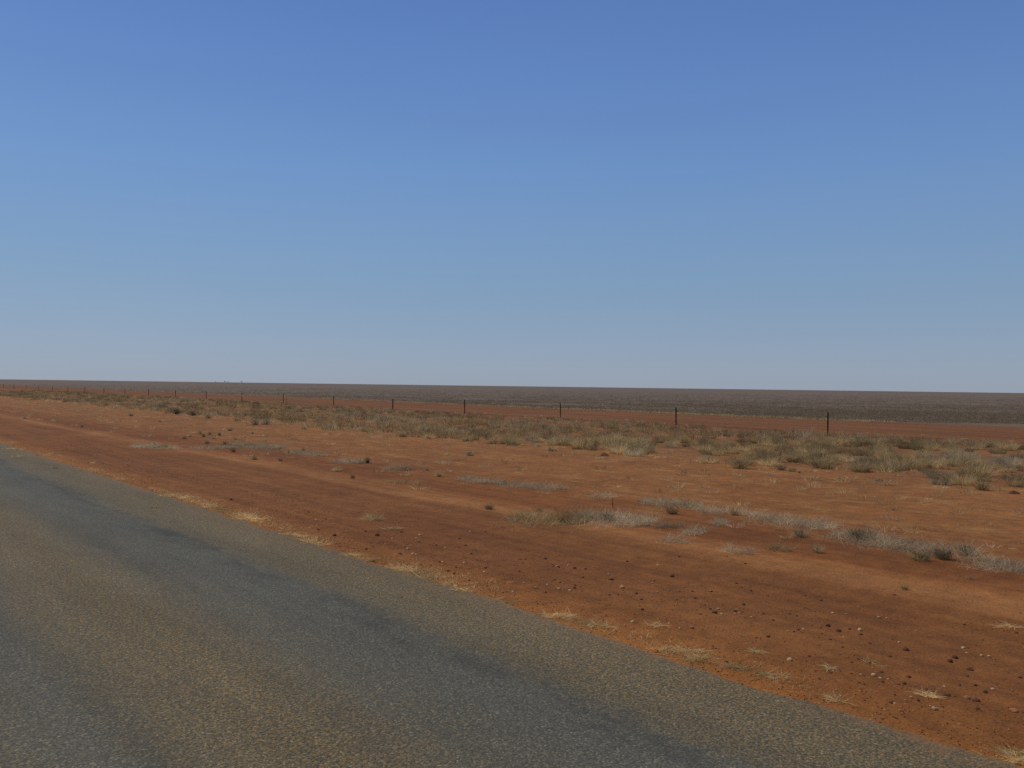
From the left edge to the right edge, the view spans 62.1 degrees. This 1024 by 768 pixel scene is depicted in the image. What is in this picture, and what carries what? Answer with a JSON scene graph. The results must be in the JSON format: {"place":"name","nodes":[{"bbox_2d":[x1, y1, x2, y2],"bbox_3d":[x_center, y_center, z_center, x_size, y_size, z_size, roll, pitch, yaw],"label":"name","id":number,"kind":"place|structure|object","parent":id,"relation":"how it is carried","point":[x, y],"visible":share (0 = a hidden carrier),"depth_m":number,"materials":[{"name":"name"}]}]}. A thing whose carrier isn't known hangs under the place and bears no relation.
{"place":"outdoors","nodes":[
{"label":"outdoors","id":0,"kind":"place"},
{"bbox_2d":[0,443,1021,767],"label":"road","id":1,"kind":"structure","parent":0,"point":[136,631],"depth_m":6.47,"materials":[{"name":"asphalt"}]},
{"bbox_2d":[0,396,1022,562],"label":"sparse grass","id":2,"kind":"structure","parent":0,"point":[673,485],"depth_m":28.75,"materials":[{"name":"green plant"}]},
{"bbox_2d":[0,379,1023,767],"bbox_3d":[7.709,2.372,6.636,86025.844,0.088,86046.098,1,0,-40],"label":"ground","id":3,"kind":"structure","parent":0,"point":[948,597],"depth_m":13.75,"materials":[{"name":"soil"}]},
{"bbox_2d":[130,442,182,448],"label":"grass mat","id":4,"kind":"object","parent":3,"relation":"on","point":[148,446],"depth_m":28.85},
{"bbox_2d":[154,492,201,498],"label":"straw clump","id":5,"kind":"object","parent":3,"relation":"on","point":[179,496],"visible":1,"depth_m":16.28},
{"bbox_2d":[190,444,230,449],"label":"grass mat","id":6,"kind":"object","parent":3,"relation":"on","point":[212,446],"depth_m":28.90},
{"bbox_2d":[236,512,266,521],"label":"straw clump","id":7,"kind":"object","parent":3,"relation":"on","point":[248,516],"visible":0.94,"depth_m":13.79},
{"bbox_2d":[218,441,306,449],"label":"grass mat","id":8,"kind":"object","parent":3,"relation":"on","point":[247,445],"depth_m":29.62,"materials":[{"name":"plant"}]},
{"bbox_2d":[278,531,308,536],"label":"straw clump","id":9,"kind":"object","parent":3,"relation":"on","point":[294,534],"visible":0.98,"depth_m":12.30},
{"bbox_2d":[283,448,331,456],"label":"grass mat","id":10,"kind":"object","parent":3,"relation":"on","point":[296,451],"depth_m":27.09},
{"bbox_2d":[294,538,332,545],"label":"straw clump","id":11,"kind":"object","parent":3,"relation":"on","point":[311,541],"visible":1,"depth_m":11.75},
{"bbox_2d":[328,457,379,463],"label":"grass mat","id":12,"kind":"object","parent":3,"relation":"on","point":[353,461],"depth_m":24.41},
{"bbox_2d":[340,549,368,557],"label":"straw clump","id":13,"kind":"object","parent":3,"relation":"on","point":[351,554],"visible":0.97,"depth_m":10.92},
{"bbox_2d":[359,507,386,520],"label":"grass mat","id":14,"kind":"object","parent":3,"relation":"on","point":[370,517],"depth_m":14.08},
{"bbox_2d":[381,464,415,471],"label":"grass mat","id":15,"kind":"object","parent":3,"relation":"on","point":[398,467],"depth_m":22.61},
{"bbox_2d":[381,476,419,484],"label":"grass mat","id":16,"kind":"object","parent":3,"relation":"on","point":[401,482],"depth_m":19.44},
{"bbox_2d":[388,564,421,572],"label":"straw clump","id":17,"kind":"object","parent":3,"relation":"on","point":[399,568],"visible":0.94,"depth_m":10.11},
{"bbox_2d":[457,431,480,439],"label":"grass tussock","id":18,"kind":"object","parent":3,"relation":"on","point":[468,435],"depth_m":35.41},
{"bbox_2d":[456,473,506,483],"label":"grass mat","id":19,"kind":"object","parent":3,"relation":"on","point":[484,480],"depth_m":19.99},
{"bbox_2d":[483,434,499,443],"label":"grass tussock","id":20,"kind":"object","parent":3,"relation":"on","point":[491,441],"depth_m":33.09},
{"bbox_2d":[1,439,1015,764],"bbox_3d":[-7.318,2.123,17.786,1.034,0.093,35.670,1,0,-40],"label":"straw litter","id":21,"kind":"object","parent":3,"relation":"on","point":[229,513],"visible":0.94,"depth_m":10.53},
{"bbox_2d":[3,384,1021,436],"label":"wire fence","id":22,"kind":"object","parent":3,"relation":"on","point":[567,410],"visible":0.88,"depth_m":56.45,"materials":[{"name":"metal"}]},
{"bbox_2d":[504,437,524,444],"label":"grass tussock","id":23,"kind":"object","parent":3,"relation":"on","point":[509,443],"depth_m":32.57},
{"bbox_2d":[494,478,571,490],"bbox_3d":[0.428,2.221,18.962,1.880,0.205,1.867,1,0,-40],"label":"grass mat","id":24,"kind":"object","parent":3,"relation":"on","point":[540,486],"depth_m":18.95,"materials":[{"name":"plant"}]},
{"bbox_2d":[523,432,543,440],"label":"grass tussock","id":25,"kind":"object","parent":3,"relation":"on","point":[527,437],"depth_m":35.47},
{"bbox_2d":[496,504,598,530],"bbox_3d":[0.656,2.216,14.484,2.639,0.202,1.624,1,0,-40],"label":"grass mat","id":26,"kind":"object","parent":3,"relation":"on","point":[548,517],"depth_m":14.38,"materials":[{"name":"plant"}]},
{"bbox_2d":[537,607,581,621],"bbox_3d":[0.440,2.195,8.136,0.500,0.084,0.400,1,0,27],"label":"straw clump","id":27,"kind":"object","parent":3,"relation":"on","point":[566,619],"visible":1,"depth_m":8.13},
{"bbox_2d":[568,437,593,448],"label":"grass tussock","id":28,"kind":"object","parent":3,"relation":"on","point":[583,447],"depth_m":30.99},
{"bbox_2d":[579,436,603,448],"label":"grass tussock","id":29,"kind":"object","parent":3,"relation":"on","point":[596,444],"depth_m":31.30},
{"bbox_2d":[572,614,622,629],"bbox_3d":[0.780,2.193,7.844,0.588,0.095,0.423,1,0,9],"label":"straw clump","id":30,"kind":"object","parent":3,"relation":"on","point":[599,625],"visible":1,"depth_m":7.87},
{"bbox_2d":[586,489,617,498],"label":"grass mat","id":31,"kind":"object","parent":3,"relation":"on","point":[603,495],"depth_m":17.51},
{"bbox_2d":[596,507,616,520],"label":"shrub","id":32,"kind":"object","parent":3,"relation":"on","point":[607,515],"visible":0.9,"depth_m":14.48,"materials":[{"name":"beige plant"}]},
{"bbox_2d":[596,431,621,444],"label":"grass tussock","id":33,"kind":"object","parent":3,"relation":"on","point":[601,439],"depth_m":33.06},
{"bbox_2d":[555,504,665,532],"bbox_3d":[1.670,2.223,14.261,2.974,0.210,1.696,1,0,-68],"label":"grass mat","id":34,"kind":"object","parent":3,"relation":"on","point":[638,520],"depth_m":14.31,"materials":[{"name":"plant"}]},
{"bbox_2d":[600,436,624,446],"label":"grass tussock","id":35,"kind":"object","parent":3,"relation":"on","point":[607,439],"depth_m":32.05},
{"bbox_2d":[603,437,633,449],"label":"grass tussock","id":36,"kind":"object","parent":3,"relation":"on","point":[617,445],"depth_m":30.57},
{"bbox_2d":[606,442,632,453],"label":"grass tussock","id":37,"kind":"object","parent":3,"relation":"on","point":[617,451],"depth_m":29.03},
{"bbox_2d":[620,438,651,446],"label":"grass tussock","id":38,"kind":"object","parent":3,"relation":"on","point":[637,440],"depth_m":31.00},
{"bbox_2d":[626,448,647,456],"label":"grass tussock","id":39,"kind":"object","parent":3,"relation":"on","point":[636,453],"depth_m":28.03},
{"bbox_2d":[629,444,652,452],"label":"grass tussock","id":40,"kind":"object","parent":3,"relation":"on","point":[638,449],"depth_m":28.97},
{"bbox_2d":[630,440,660,452],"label":"grass tussock","id":41,"kind":"object","parent":3,"relation":"on","point":[645,448],"depth_m":29.45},
{"bbox_2d":[632,495,709,509],"bbox_3d":[3.092,2.252,16.519,1.754,0.202,1.635,1,0,-10],"label":"grass mat","id":42,"kind":"object","parent":3,"relation":"on","point":[652,501],"depth_m":16.48,"materials":[{"name":"plant"}]},
{"bbox_2d":[664,504,679,513],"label":"shrub","id":43,"kind":"object","parent":3,"relation":"on","point":[672,511],"visible":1,"depth_m":15.27,"materials":[{"name":"beige plant"}]},
{"bbox_2d":[650,531,695,544],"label":"grass mat","id":44,"kind":"object","parent":3,"relation":"on","point":[673,540],"depth_m":12.46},
{"bbox_2d":[652,517,694,529],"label":"grass mat","id":45,"kind":"object","parent":3,"relation":"on","point":[671,524],"depth_m":13.80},
{"bbox_2d":[645,642,710,654],"bbox_3d":[1.416,2.209,7.150,0.568,0.077,0.370,1,0,-21],"label":"straw clump","id":46,"kind":"object","parent":3,"relation":"on","point":[681,650],"visible":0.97,"depth_m":7.14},
{"bbox_2d":[672,522,716,535],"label":"grass mat","id":47,"kind":"object","parent":3,"relation":"on","point":[696,530],"depth_m":13.26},
{"bbox_2d":[673,649,717,664],"bbox_3d":[1.507,2.207,6.939,0.374,0.082,0.464,1,0,10],"label":"straw clump","id":48,"kind":"object","parent":3,"relation":"on","point":[689,658],"visible":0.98,"depth_m":6.92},
{"bbox_2d":[697,454,719,462],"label":"grass tussock","id":49,"kind":"object","parent":3,"relation":"on","point":[703,460],"depth_m":25.72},
{"bbox_2d":[694,444,729,454],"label":"grass tussock","id":50,"kind":"object","parent":3,"relation":"on","point":[704,451],"depth_m":29.44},
{"bbox_2d":[702,515,734,526],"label":"grass mat","id":51,"kind":"object","parent":3,"relation":"on","point":[718,521],"depth_m":14.24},
{"bbox_2d":[710,445,730,455],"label":"grass tussock","id":52,"kind":"object","parent":3,"relation":"on","point":[721,452],"depth_m":28.97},
{"bbox_2d":[691,503,756,516],"bbox_3d":[3.878,2.262,15.583,1.301,0.204,1.267,1,0,2],"label":"grass mat","id":53,"kind":"object","parent":3,"relation":"on","point":[718,510],"depth_m":15.56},
{"bbox_2d":[720,441,742,453],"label":"grass tussock","id":54,"kind":"object","parent":3,"relation":"on","point":[732,450],"depth_m":30.05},
{"bbox_2d":[726,454,752,468],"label":"shrub","id":55,"kind":"object","parent":3,"relation":"on","point":[737,464],"visible":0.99,"depth_m":24.20,"materials":[{"name":"beige plant"}]},
{"bbox_2d":[717,540,761,555],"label":"grass mat","id":56,"kind":"object","parent":3,"relation":"on","point":[730,548],"depth_m":11.74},
{"bbox_2d":[716,659,766,671],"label":"straw clump","id":57,"kind":"object","parent":3,"relation":"on","point":[731,666],"visible":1,"depth_m":6.73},
{"bbox_2d":[743,433,764,443],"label":"grass tussock","id":58,"kind":"object","parent":3,"relation":"on","point":[750,440],"depth_m":35.46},
{"bbox_2d":[743,442,766,450],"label":"grass tussock","id":59,"kind":"object","parent":3,"relation":"on","point":[749,446],"depth_m":31.91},
{"bbox_2d":[755,435,773,444],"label":"grass tussock","id":60,"kind":"object","parent":3,"relation":"on","point":[764,441],"depth_m":34.98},
{"bbox_2d":[755,456,778,465],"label":"grass tussock","id":61,"kind":"object","parent":3,"relation":"on","point":[771,463],"depth_m":25.11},
{"bbox_2d":[750,448,789,461],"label":"grass tussock","id":62,"kind":"object","parent":3,"relation":"on","point":[780,457],"depth_m":26.56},
{"bbox_2d":[750,666,795,680],"bbox_3d":[1.988,2.220,6.549,0.338,0.068,0.347,1,0,-20],"label":"straw clump","id":63,"kind":"object","parent":3,"relation":"on","point":[769,676],"visible":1,"depth_m":6.55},
{"bbox_2d":[771,436,789,444],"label":"grass tussock","id":64,"kind":"object","parent":3,"relation":"on","point":[780,441],"depth_m":34.77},
{"bbox_2d":[763,539,798,551],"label":"grass mat","id":65,"kind":"object","parent":3,"relation":"on","point":[783,547],"depth_m":11.99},
{"bbox_2d":[740,510,842,530],"bbox_3d":[4.757,2.274,14.476,1.866,0.196,1.813,1,0,7],"label":"grass mat","id":66,"kind":"object","parent":3,"relation":"on","point":[817,525],"depth_m":14.38,"materials":[{"name":"plant"}]},
{"bbox_2d":[788,525,812,536],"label":"shrub","id":67,"kind":"object","parent":3,"relation":"on","point":[799,533],"visible":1,"depth_m":13.09,"materials":[{"name":"beige plant"}]},
{"bbox_2d":[789,446,820,457],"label":"grass tussock","id":68,"kind":"object","parent":3,"relation":"on","point":[813,455],"depth_m":27.33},
{"bbox_2d":[799,455,833,464],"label":"grass tussock","id":69,"kind":"object","parent":3,"relation":"on","point":[813,460],"depth_m":25.75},
{"bbox_2d":[811,540,826,552],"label":"shrub","id":70,"kind":"object","parent":3,"relation":"on","point":[816,549],"visible":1,"depth_m":11.82,"materials":[{"name":"beige plant"}]},
{"bbox_2d":[806,456,838,468],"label":"grass tussock","id":71,"kind":"object","parent":3,"relation":"on","point":[823,465],"depth_m":24.54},
{"bbox_2d":[815,659,837,671],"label":"straw clump","id":72,"kind":"object","parent":3,"relation":"on","point":[828,668],"visible":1,"depth_m":6.76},
{"bbox_2d":[819,444,841,453],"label":"grass tussock","id":73,"kind":"object","parent":3,"relation":"on","point":[833,449],"depth_m":30.18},
{"bbox_2d":[816,451,846,464],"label":"grass tussock","id":74,"kind":"object","parent":3,"relation":"on","point":[836,459],"depth_m":26.13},
{"bbox_2d":[817,690,852,704],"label":"straw clump","id":75,"kind":"object","parent":3,"relation":"on","point":[832,698],"visible":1,"depth_m":6.08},
{"bbox_2d":[829,436,855,443],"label":"grass tussock","id":76,"kind":"object","parent":3,"relation":"on","point":[845,441],"depth_m":35.69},
{"bbox_2d":[837,444,860,454],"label":"grass tussock","id":77,"kind":"object","parent":3,"relation":"on","point":[842,449],"depth_m":30.06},
{"bbox_2d":[841,525,870,538],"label":"shrub","id":78,"kind":"object","parent":3,"relation":"on","point":[857,534],"visible":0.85,"depth_m":12.97,"materials":[{"name":"grey plant"}]},
{"bbox_2d":[839,456,877,471],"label":"grass tussock","id":79,"kind":"object","parent":3,"relation":"on","point":[855,467],"depth_m":23.64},
{"bbox_2d":[813,525,912,547],"bbox_3d":[5.358,2.279,12.941,1.703,0.192,1.470,1,0,-40],"label":"grass mat","id":80,"kind":"object","parent":3,"relation":"on","point":[839,533],"depth_m":12.83,"materials":[{"name":"plant"}]},
{"bbox_2d":[854,445,883,455],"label":"grass tussock","id":81,"kind":"object","parent":3,"relation":"on","point":[861,452],"depth_m":29.42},
{"bbox_2d":[855,455,883,465],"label":"grass tussock","id":82,"kind":"object","parent":3,"relation":"on","point":[870,460],"depth_m":25.97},
{"bbox_2d":[859,525,883,539],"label":"shrub","id":83,"kind":"object","parent":3,"relation":"on","point":[875,534],"visible":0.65,"depth_m":12.99,"materials":[{"name":"beige plant"}]},
{"bbox_2d":[870,450,897,460],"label":"grass tussock","id":84,"kind":"object","parent":3,"relation":"on","point":[878,456],"depth_m":27.23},
{"bbox_2d":[873,459,903,471],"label":"grass tussock","id":85,"kind":"object","parent":3,"relation":"on","point":[897,467],"depth_m":23.86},
{"bbox_2d":[878,456,912,470],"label":"grass tussock","id":86,"kind":"object","parent":3,"relation":"on","point":[902,467],"depth_m":24.45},
{"bbox_2d":[881,453,915,464],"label":"grass tussock","id":87,"kind":"object","parent":3,"relation":"on","point":[896,459],"depth_m":25.11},
{"bbox_2d":[886,453,917,469],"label":"grass tussock","id":88,"kind":"object","parent":3,"relation":"on","point":[909,465],"depth_m":24.69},
{"bbox_2d":[838,534,975,554],"bbox_3d":[5.783,2.286,12.376,2.088,0.198,1.490,1,0,-40],"label":"grass mat","id":89,"kind":"object","parent":3,"relation":"on","point":[909,543],"depth_m":12.26,"materials":[{"name":"plant"}]},
{"bbox_2d":[906,441,925,449],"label":"grass tussock","id":90,"kind":"object","parent":3,"relation":"on","point":[914,447],"depth_m":32.81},
{"bbox_2d":[898,546,935,560],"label":"shrub","id":91,"kind":"object","parent":3,"relation":"on","point":[923,556],"visible":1,"depth_m":11.39,"materials":[{"name":"beige plant"}]},
{"bbox_2d":[907,454,935,468],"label":"grass tussock","id":92,"kind":"object","parent":3,"relation":"on","point":[920,463],"depth_m":25.26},
{"bbox_2d":[916,449,936,458],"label":"grass tussock","id":93,"kind":"object","parent":3,"relation":"on","point":[925,454],"depth_m":28.48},
{"bbox_2d":[910,688,945,698],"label":"straw clump","id":94,"kind":"object","parent":3,"relation":"on","point":[929,695],"visible":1,"depth_m":6.17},
{"bbox_2d":[917,464,941,474],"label":"grass tussock","id":95,"kind":"object","parent":3,"relation":"on","point":[927,469],"depth_m":23.11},
{"bbox_2d":[921,440,945,450],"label":"grass tussock","id":96,"kind":"object","parent":3,"relation":"on","point":[933,448],"depth_m":32.79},
{"bbox_2d":[919,454,952,468],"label":"grass tussock","id":97,"kind":"object","parent":3,"relation":"on","point":[938,465],"depth_m":25.10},
{"bbox_2d":[922,469,955,478],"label":"grass tussock","id":98,"kind":"object","parent":3,"relation":"on","point":[928,475],"depth_m":22.01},
{"bbox_2d":[928,543,960,559],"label":"shrub","id":99,"kind":"object","parent":3,"relation":"on","point":[946,555],"visible":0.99,"depth_m":11.49,"materials":[{"name":"grey plant"}]},
{"bbox_2d":[944,444,965,453],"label":"grass tussock","id":100,"kind":"object","parent":3,"relation":"on","point":[956,450],"depth_m":30.85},
{"bbox_2d":[942,456,969,466],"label":"grass tussock","id":101,"kind":"object","parent":3,"relation":"on","point":[960,464],"depth_m":25.87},
{"bbox_2d":[933,469,981,484],"bbox_3d":[11.004,2.272,21.048,1.267,0.417,1.270,1,0,-18],"label":"grass tussock","id":102,"kind":"object","parent":3,"relation":"on","point":[964,481],"depth_m":20.89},
{"bbox_2d":[946,453,982,466],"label":"grass tussock","id":103,"kind":"object","parent":3,"relation":"on","point":[956,457],"depth_m":25.95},
{"bbox_2d":[950,538,986,555],"bbox_3d":[6.316,2.244,11.853,0.610,0.289,0.559,1,0,-16],"label":"shrub","id":104,"kind":"object","parent":3,"relation":"on","point":[965,551],"visible":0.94,"depth_m":11.81,"materials":[{"name":"beige plant"}]},
{"bbox_2d":[950,465,988,476],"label":"grass tussock","id":105,"kind":"object","parent":3,"relation":"on","point":[961,473],"depth_m":22.62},
{"bbox_2d":[951,453,1002,476],"bbox_3d":[12.499,2.178,22.817,1.249,0.624,1.333,1,0,-37],"label":"grass tussock","id":106,"kind":"object","parent":3,"relation":"on","point":[986,470],"depth_m":22.75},
{"bbox_2d":[970,478,993,490],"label":"shrub","id":107,"kind":"object","parent":3,"relation":"on","point":[982,486],"visible":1,"depth_m":19.73,"materials":[{"name":"beige plant"}]},
{"bbox_2d":[973,473,996,480],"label":"grass tussock","id":108,"kind":"object","parent":3,"relation":"on","point":[985,479],"depth_m":21.54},
{"bbox_2d":[951,549,1023,573],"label":"grass mat","id":109,"kind":"object","parent":3,"relation":"on","point":[1010,566],"depth_m":11.08,"materials":[{"name":"plant"}]},
{"bbox_2d":[983,446,1009,453],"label":"grass tussock","id":110,"kind":"object","parent":3,"relation":"on","point":[992,450],"depth_m":31.49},
{"bbox_2d":[982,736,1023,764],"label":"straw clump","id":111,"kind":"object","parent":3,"relation":"on","point":[1016,758],"visible":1,"depth_m":5.16,"materials":[{"name":"plant"}]},
{"bbox_2d":[995,465,1017,472],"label":"grass tussock","id":112,"kind":"object","parent":3,"relation":"on","point":[1006,469],"depth_m":24.27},
{"bbox_2d":[990,453,1023,465],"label":"grass tussock","id":113,"kind":"object","parent":3,"relation":"on","point":[1008,459],"depth_m":26.12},
{"bbox_2d":[994,440,1019,450],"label":"grass tussock","id":114,"kind":"object","parent":3,"relation":"on","point":[1007,446],"depth_m":33.50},
{"bbox_2d":[991,621,1023,628],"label":"straw clump","id":115,"kind":"object","parent":3,"relation":"on","point":[1012,626],"visible":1,"depth_m":8.20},
{"bbox_2d":[998,460,1019,467],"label":"grass tussock","id":116,"kind":"object","parent":3,"relation":"on","point":[1006,464],"depth_m":25.59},
{"bbox_2d":[995,471,1023,479],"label":"grass tussock","id":117,"kind":"object","parent":3,"relation":"on","point":[1015,476],"depth_m":22.13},
{"bbox_2d":[1002,476,1023,486],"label":"grass tussock","id":118,"kind":"object","parent":3,"relation":"on","point":[1020,483],"depth_m":20.54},
{"bbox_2d":[0,389,1023,480],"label":"dry grass","id":119,"kind":"structure","parent":0,"point":[491,429],"depth_m":50.23,"materials":[{"name":"beige plant"}]},
{"bbox_2d":[0,385,1023,442],"bbox_3d":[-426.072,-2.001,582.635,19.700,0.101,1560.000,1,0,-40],"label":"dirt track","id":120,"kind":"structure","parent":0,"point":[1001,434],"depth_m":63.00,"materials":[{"name":"soil"}]},
{"bbox_2d":[0,0,1023,392],"label":"sky","id":121,"kind":"structure","parent":0,"point":[687,194],"materials":[{"name":"blue"}]},
{"bbox_2d":[5,384,1023,423],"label":"plain grass","id":122,"kind":"structure","parent":0,"point":[902,413],"depth_m":107.03,"materials":[{"name":"plant"}]},
{"bbox_2d":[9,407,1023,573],"bbox_3d":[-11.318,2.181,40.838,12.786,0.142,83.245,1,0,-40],"label":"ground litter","id":123,"kind":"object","parent":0,"point":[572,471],"visible":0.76,"depth_m":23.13,"materials":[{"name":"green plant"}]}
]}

